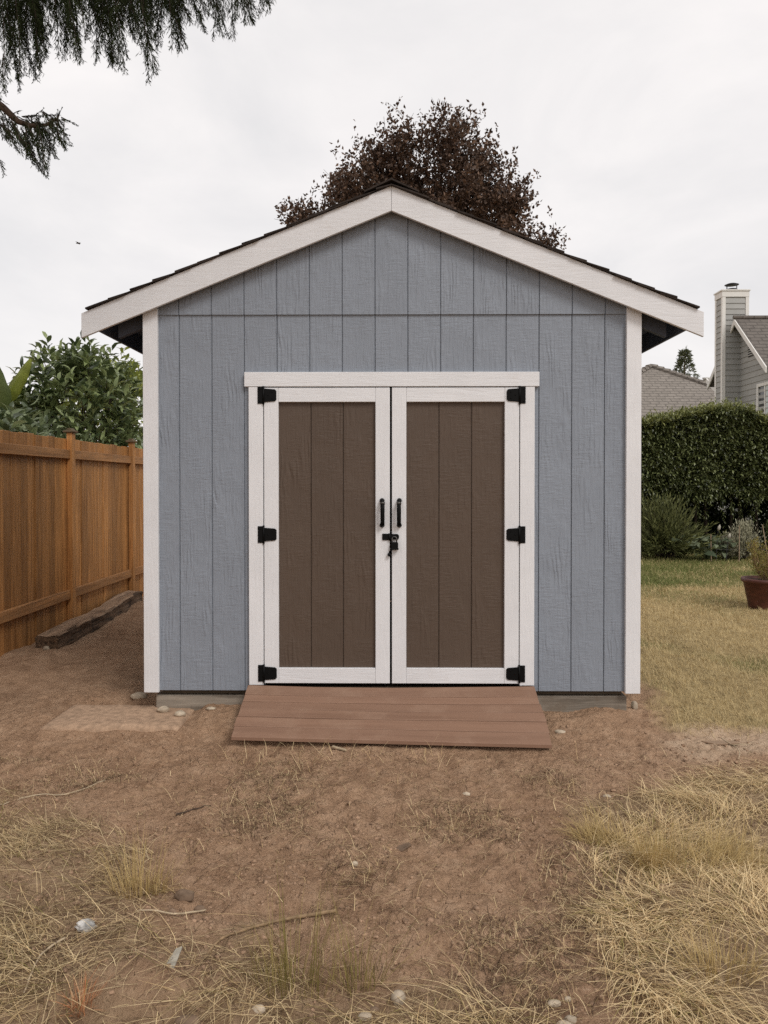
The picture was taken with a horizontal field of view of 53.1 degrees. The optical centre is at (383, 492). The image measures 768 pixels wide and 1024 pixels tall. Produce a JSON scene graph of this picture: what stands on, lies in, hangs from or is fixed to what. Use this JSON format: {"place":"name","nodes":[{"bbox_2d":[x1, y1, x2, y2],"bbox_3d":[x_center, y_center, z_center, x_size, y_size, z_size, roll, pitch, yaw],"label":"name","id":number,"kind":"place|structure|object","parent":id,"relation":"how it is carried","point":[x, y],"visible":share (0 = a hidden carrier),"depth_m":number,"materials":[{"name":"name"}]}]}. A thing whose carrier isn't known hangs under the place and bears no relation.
{"place":"outdoors","nodes":[
{"label":"outdoors","id":0,"kind":"place"},
{"bbox_2d":[0,549,767,1023],"bbox_3d":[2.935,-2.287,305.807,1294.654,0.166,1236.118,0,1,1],"label":"ground","id":1,"kind":"structure","parent":0,"point":[98,665],"depth_m":3.23,"materials":[{"name":"soil"}]},
{"bbox_2d":[0,358,31,418],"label":"banana plant","id":2,"kind":"object","parent":1,"relation":"on","point":[10,392],"visible":0.87,"depth_m":8.89,"materials":[{"name":"green plant"}]},
{"bbox_2d":[23,937,65,993],"bbox_3d":[-1.033,1.418,2.314,0.034,0.030,0.233,0,1,6],"label":"stick","id":3,"kind":"object","parent":1,"relation":"on","point":[45,950],"visible":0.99,"depth_m":2.35,"materials":[{"name":"beige wood"}]},
{"bbox_2d":[0,396,94,442],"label":"laurel shrub","id":4,"kind":"object","parent":1,"relation":"on","point":[17,420],"visible":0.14,"depth_m":8.15,"materials":[{"name":"green plant"}]},
{"bbox_2d":[0,780,105,804],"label":"stick","id":5,"kind":"object","parent":1,"relation":"on","point":[53,794],"visible":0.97,"depth_m":3.63,"materials":[{"name":"brown wood"}]},
{"bbox_2d":[0,428,143,656],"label":"cedar fence","id":6,"kind":"object","parent":1,"relation":"on","point":[71,527],"visible":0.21,"depth_m":7.71,"materials":[{"name":"brown wood"}]},
{"bbox_2d":[6,331,142,448],"bbox_3d":[-4.207,-0.386,10.294,2.217,3.628,2.698,0,1,1],"label":"laurel shrub","id":7,"kind":"object","parent":1,"relation":"on","point":[71,368],"visible":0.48,"depth_m":9.88,"materials":[{"name":"green plant"}]},
{"bbox_2d":[50,963,114,1018],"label":"grass tuft","id":8,"kind":"object","parent":1,"relation":"on","point":[82,1008],"visible":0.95,"depth_m":2.18,"materials":[{"name":"orange plant"}]},
{"bbox_2d":[75,918,96,932],"bbox_3d":[-0.960,1.397,2.475,0.073,0.040,0.044,0,1,1],"label":"white chunk","id":9,"kind":"object","parent":1,"relation":"on","point":[81,925],"visible":0.94,"depth_m":2.46,"materials":[{"name":"white stone"}]},
{"bbox_2d":[35,590,142,648],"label":"old beam","id":10,"kind":"structure","parent":1,"relation":"on","point":[70,631],"depth_m":7.55,"materials":[{"name":"brown wood"}]},
{"bbox_2d":[52,347,142,445],"bbox_3d":[-4.382,-0.499,12.348,2.687,3.807,3.230,0,1,1],"label":"laurel shrub","id":11,"kind":"object","parent":1,"relation":"on","point":[139,374],"visible":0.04,"depth_m":11.81,"materials":[{"name":"green plant"}]},
{"bbox_2d":[39,705,193,731],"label":"paving slab","id":12,"kind":"structure","parent":1,"relation":"on","point":[103,718],"depth_m":4.60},
{"bbox_2d":[157,706,169,712],"bbox_3d":[-1.365,1.340,4.752,0.069,0.043,0.059,0,1,26],"label":"stone","id":13,"kind":"object","parent":12,"relation":"on","point":[163,709],"visible":1,"depth_m":4.73,"materials":[{"name":"beige stone"}]},
{"bbox_2d":[174,710,185,716],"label":"stone","id":14,"kind":"object","parent":12,"relation":"on","point":[180,713],"visible":1,"depth_m":4.65,"materials":[{"name":"beige stone"}]},
{"bbox_2d":[65,824,202,901],"bbox_3d":[-0.878,1.316,2.726,0.474,0.250,0.410,0,1,1],"label":"grass tuft","id":15,"kind":"object","parent":1,"relation":"on","point":[134,876],"visible":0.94,"depth_m":2.74,"materials":[{"name":"beige plant"}]},
{"bbox_2d":[0,0,275,179],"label":"cedar tree","id":16,"kind":"object","parent":1,"relation":"on","point":[144,12],"visible":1,"depth_m":3.95,"materials":[{"name":"green plant"}]},
{"bbox_2d":[130,692,146,699],"bbox_3d":[-1.613,1.338,5.054,0.107,0.057,0.074,0,1,1],"label":"stone","id":17,"kind":"object","parent":1,"relation":"on","point":[136,695],"visible":0.94,"depth_m":5.03,"materials":[{"name":"beige stone"}]},
{"bbox_2d":[139,909,205,914],"bbox_3d":[-0.698,1.395,2.555,0.224,0.068,0.032,0,1,-31],"label":"stick","id":18,"kind":"object","parent":1,"relation":"on","point":[183,913],"visible":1,"depth_m":2.54,"materials":[{"name":"beige wood"}]},
{"bbox_2d":[167,946,181,967],"bbox_3d":[-0.633,1.400,2.308,0.032,0.011,0.109,0,1,1],"label":"broken board","id":19,"kind":"object","parent":1,"relation":"on","point":[176,954],"visible":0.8,"depth_m":2.31,"materials":[{"name":"grey wood"}]},
{"bbox_2d":[174,889,194,901],"bbox_3d":[-0.697,1.404,2.680,0.073,0.041,0.048,0,1,1],"label":"stone","id":20,"kind":"object","parent":1,"relation":"on","point":[184,895],"visible":1,"depth_m":2.67,"materials":[{"name":"brown stone"}]},
{"bbox_2d":[174,1014,200,1023],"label":"stone","id":21,"kind":"object","parent":1,"relation":"on","point":[192,1018],"visible":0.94,"depth_m":2.08,"materials":[{"name":"brown stone"}]},
{"bbox_2d":[175,805,210,815],"bbox_3d":[-0.849,1.412,3.422,0.157,0.026,0.013,0,1,-26],"label":"stick","id":22,"kind":"object","parent":1,"relation":"on","point":[190,810],"visible":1,"depth_m":3.42,"materials":[{"name":"brown wood"}]},
{"bbox_2d":[194,905,204,913],"bbox_3d":[-0.630,1.425,2.625,0.039,0.031,0.030,0,1,1],"label":"stone","id":23,"kind":"object","parent":1,"relation":"on","point":[199,907],"visible":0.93,"depth_m":2.62,"materials":[{"name":"brown stone"}]},
{"bbox_2d":[252,1004,265,1013],"bbox_3d":[-0.349,1.438,2.136,0.041,0.024,0.028,0,1,1],"label":"stone","id":24,"kind":"object","parent":1,"relation":"on","point":[260,1008],"visible":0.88,"depth_m":2.13,"materials":[{"name":"beige stone"}]},
{"bbox_2d":[197,909,335,965],"bbox_3d":[-0.403,1.411,2.494,0.528,0.046,0.147,-1,1,-42],"label":"stick","id":25,"kind":"object","parent":1,"relation":"on","point":[312,914],"visible":0.94,"depth_m":2.53,"materials":[{"name":"brown wood"}]},
{"bbox_2d":[212,862,354,1000],"bbox_3d":[-0.272,1.272,2.256,0.400,0.372,0.479,0,1,-35],"label":"grass tuft","id":26,"kind":"object","parent":1,"relation":"on","point":[286,968],"visible":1,"depth_m":2.26,"materials":[{"name":"plant"}]},
{"bbox_2d":[0,775,625,1023],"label":"straw litter","id":27,"kind":"object","parent":1,"relation":"on","point":[23,838],"visible":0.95,"depth_m":2.32,"materials":[{"name":"beige plant"}]},
{"bbox_2d":[332,745,346,751],"bbox_3d":[-0.245,1.400,4.205,0.094,0.014,0.015,0,1,32],"label":"wood splinter","id":28,"kind":"object","parent":1,"relation":"on","point":[339,748],"visible":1,"depth_m":4.20,"materials":[{"name":"beige wood"}]},
{"bbox_2d":[351,861,357,866],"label":"stone","id":29,"kind":"object","parent":1,"relation":"on","point":[355,863],"visible":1,"depth_m":2.92,"materials":[{"name":"beige stone"}]},
{"bbox_2d":[358,1011,371,1020],"bbox_3d":[-0.052,1.449,2.123,0.040,0.025,0.028,0,1,1],"label":"stone","id":30,"kind":"object","parent":1,"relation":"on","point":[366,1014],"visible":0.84,"depth_m":2.12,"materials":[{"name":"beige stone"}]},
{"bbox_2d":[369,1006,379,1012],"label":"stone","id":31,"kind":"object","parent":1,"relation":"on","point":[376,1008],"visible":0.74,"depth_m":2.15,"materials":[{"name":"brown stone"}]},
{"bbox_2d":[315,883,445,997],"bbox_3d":[-0.052,1.300,2.276,0.451,0.320,0.330,0,1,23],"label":"grass tuft","id":32,"kind":"object","parent":1,"relation":"on","point":[355,969],"visible":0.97,"depth_m":2.26,"materials":[{"name":"beige plant"}]},
{"bbox_2d":[0,736,767,1023],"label":"stray stalks","id":33,"kind":"object","parent":1,"relation":"on","point":[488,913],"visible":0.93,"depth_m":2.73,"materials":[{"name":"beige plant"}]},
{"bbox_2d":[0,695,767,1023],"bbox_3d":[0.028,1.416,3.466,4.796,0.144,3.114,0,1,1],"label":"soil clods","id":34,"kind":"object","parent":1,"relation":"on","point":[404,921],"visible":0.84,"depth_m":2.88,"materials":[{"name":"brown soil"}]},
{"bbox_2d":[372,984,395,987],"bbox_3d":[0.002,1.442,2.248,0.073,0.016,0.007,0,1,-10],"label":"stick","id":35,"kind":"object","parent":1,"relation":"on","point":[383,986],"visible":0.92,"depth_m":2.25,"materials":[{"name":"brown wood"}]},
{"bbox_2d":[231,685,551,747],"bbox_3d":[0.044,1.321,4.499,1.782,0.248,0.530,0,1,1],"label":"ramp","id":36,"kind":"object","parent":1,"relation":"on","point":[485,716],"depth_m":4.45,"materials":[{"name":"brown wood"}]},
{"bbox_2d":[81,178,703,711],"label":"garden shed","id":37,"kind":"structure","parent":1,"relation":"on","point":[337,396],"depth_m":4.77,"materials":[{"name":"blue wood"}]},
{"bbox_2d":[258,386,389,682],"bbox_3d":[-0.373,0.263,4.757,0.818,1.844,0.105,0,1,1],"label":"door","id":38,"kind":"structure","parent":37,"relation":"in","point":[327,450],"depth_m":4.78,"materials":[{"name":"brown paint"}]},
{"bbox_2d":[390,536,398,549],"bbox_3d":[0.065,0.309,4.738,0.051,0.085,0.027,0,1,1],"label":"padlock","id":39,"kind":"object","parent":37,"relation":"hanging from","point":[394,545],"visible":1,"depth_m":4.73,"materials":[{"name":"black metal"}]},
{"bbox_2d":[392,386,525,683],"bbox_3d":[0.461,0.263,4.749,0.824,1.844,0.105,0,1,1],"label":"door","id":40,"kind":"structure","parent":37,"relation":"in","point":[455,451],"depth_m":4.77,"materials":[{"name":"brown paint"}]},
{"bbox_2d":[391,990,405,1005],"bbox_3d":[0.041,1.439,2.187,0.040,0.043,0.040,1,1,42],"label":"stone","id":41,"kind":"object","parent":1,"relation":"on","point":[396,993],"visible":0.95,"depth_m":2.18,"materials":[{"name":"beige stone"}]},
{"bbox_2d":[397,842,410,851],"bbox_3d":[0.074,1.426,3.087,0.069,0.031,0.052,0,1,1],"label":"bark chip","id":42,"kind":"object","parent":1,"relation":"on","point":[402,847],"visible":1,"depth_m":3.08,"materials":[{"name":"wood"}]},
{"bbox_2d":[274,96,570,249],"bbox_3d":[0.820,-2.404,13.310,4.489,7.787,4.064,0,1,26],"label":"purple leaf tree","id":43,"kind":"object","parent":1,"relation":"on","point":[508,206],"visible":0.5,"depth_m":12.31,"materials":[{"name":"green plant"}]},
{"bbox_2d":[547,999,560,1007],"bbox_3d":[0.482,1.448,2.178,0.039,0.018,0.027,0,1,1],"label":"stone","id":44,"kind":"object","parent":1,"relation":"on","point":[550,1002],"visible":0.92,"depth_m":2.17,"materials":[{"name":"beige stone"}]},
{"bbox_2d":[555,730,565,733],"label":"stone","id":45,"kind":"object","parent":1,"relation":"on","point":[559,731],"visible":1,"depth_m":4.46,"materials":[{"name":"beige stone"}]},
{"bbox_2d":[556,1020,570,1023],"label":"stone","id":46,"kind":"object","parent":1,"relation":"on","point":[566,1022],"visible":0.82,"depth_m":2.07,"materials":[{"name":"beige stone"}]},
{"bbox_2d":[564,1015,576,1023],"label":"stone","id":47,"kind":"object","parent":1,"relation":"on","point":[571,1018],"visible":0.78,"depth_m":2.09,"materials":[{"name":"beige stone"}]},
{"bbox_2d":[404,757,767,1023],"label":"dry grass","id":48,"kind":"structure","parent":1,"relation":"on","point":[761,887],"depth_m":2.67,"materials":[{"name":"beige plant"}]},
{"bbox_2d":[552,795,634,849],"bbox_3d":[0.846,1.359,3.213,0.368,0.210,0.459,0,1,27],"label":"grass tuft","id":49,"kind":"object","parent":1,"relation":"on","point":[590,831],"visible":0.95,"depth_m":3.18,"materials":[{"name":"beige plant"}]},
{"bbox_2d":[631,701,637,709],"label":"stone","id":50,"kind":"object","parent":1,"relation":"on","point":[634,704],"visible":0.79,"depth_m":4.87,"materials":[{"name":"beige stone"}]},
{"bbox_2d":[604,816,706,878],"bbox_3d":[1.047,1.372,2.977,0.356,0.192,0.369,1,1,38],"label":"grass tuft","id":51,"kind":"object","parent":1,"relation":"on","point":[657,851],"visible":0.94,"depth_m":3.00,"materials":[{"name":"beige plant"}]},
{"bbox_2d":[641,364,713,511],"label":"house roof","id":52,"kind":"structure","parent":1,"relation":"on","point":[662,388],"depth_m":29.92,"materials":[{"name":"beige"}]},
{"bbox_2d":[641,488,726,557],"bbox_3d":[5.495,0.584,14.976,2.202,1.407,2.376,0,1,1],"label":"rosemary bush","id":53,"kind":"object","parent":1,"relation":"on","point":[662,528],"visible":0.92,"depth_m":14.77,"materials":[{"name":"green plant"}]},
{"bbox_2d":[673,347,699,378],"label":"conifer","id":54,"kind":"object","parent":1,"relation":"on","point":[684,354],"visible":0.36,"depth_m":48.54,"materials":[{"name":"green plant"}]},
{"bbox_2d":[637,798,767,882],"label":"grass tuft","id":55,"kind":"object","parent":1,"relation":"on","point":[714,855],"visible":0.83,"depth_m":3.01,"materials":[{"name":"beige plant"}]},
{"bbox_2d":[669,535,737,559],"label":"squash plant","id":56,"kind":"object","parent":1,"relation":"on","point":[708,554],"visible":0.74,"depth_m":14.55,"materials":[{"name":"green plant"}]},
{"bbox_2d":[640,552,767,738],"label":"lawn grass","id":57,"kind":"structure","parent":1,"relation":"on","point":[674,569],"depth_m":7.72,"materials":[{"name":"green plant"}]},
{"bbox_2d":[640,903,767,995],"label":"grass tuft","id":58,"kind":"object","parent":1,"relation":"on","point":[712,954],"visible":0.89,"depth_m":2.34,"materials":[{"name":"beige plant"}]},
{"bbox_2d":[641,396,767,549],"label":"laurel hedge","id":59,"kind":"object","parent":1,"relation":"on","point":[687,464],"visible":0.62,"depth_m":15.74,"materials":[{"name":"green plant"}]},
{"bbox_2d":[701,740,738,745],"bbox_3d":[1.896,1.409,4.324,0.194,0.021,0.057,0,1,8],"label":"flat chip","id":60,"kind":"object","parent":1,"relation":"on","point":[722,742],"visible":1,"depth_m":4.32,"materials":[{"name":"beige stone"}]},
{"bbox_2d":[717,531,738,557],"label":"silver bush","id":61,"kind":"object","parent":1,"relation":"on","point":[729,553],"visible":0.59,"depth_m":14.64,"materials":[{"name":"green plant"}]},
{"bbox_2d":[726,533,730,558],"bbox_3d":[6.457,1.014,14.405,0.089,0.521,0.055,0,1,18],"label":"seed head","id":62,"kind":"object","parent":1,"relation":"on","point":[729,536],"visible":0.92,"depth_m":14.40},
{"bbox_2d":[706,283,767,524],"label":"neighbour house","id":63,"kind":"structure","parent":1,"relation":"on","point":[740,369],"depth_m":23.81,"materials":[{"name":"grey"}]},
{"bbox_2d":[756,381,767,413],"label":"window","id":64,"kind":"structure","parent":63,"relation":"in","point":[764,385],"depth_m":22.43,"materials":[{"name":"white glass"}]},
{"bbox_2d":[721,738,752,759],"bbox_3d":[1.975,1.400,4.213,0.153,0.035,0.391,0,1,11],"label":"stick","id":65,"kind":"object","parent":1,"relation":"on","point":[735,746],"visible":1,"depth_m":4.26,"materials":[{"name":"brown wood"}]},
{"bbox_2d":[739,526,739,561],"bbox_3d":[6.638,0.970,14.350,0.022,0.710,0.019,0,1,1],"label":"garden stake","id":66,"kind":"object","parent":1,"relation":"on","point":[739,543],"visible":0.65,"depth_m":14.34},
{"bbox_2d":[719,518,767,558],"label":"silver bush","id":67,"kind":"object","parent":1,"relation":"on","point":[746,533],"visible":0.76,"depth_m":14.60,"materials":[{"name":"green plant"}]},
{"bbox_2d":[741,575,767,609],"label":"flower pot","id":68,"kind":"object","parent":1,"relation":"on","point":[756,589],"visible":0.92,"depth_m":8.85,"materials":[{"name":"ceramic"}]},
{"bbox_2d":[745,536,767,579],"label":"potted shrub","id":69,"kind":"object","parent":68,"relation":"on","point":[759,565],"visible":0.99,"depth_m":9.01,"materials":[{"name":"green plant"}]},
{"bbox_2d":[758,519,767,553],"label":"green bush","id":70,"kind":"object","parent":1,"relation":"on","point":[766,527],"visible":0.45,"depth_m":14.77,"materials":[{"name":"green plant"}]},
{"bbox_2d":[0,0,767,443],"label":"sky","id":71,"kind":"structure","parent":0,"point":[643,124],"materials":[{"name":"white"}]}
]}

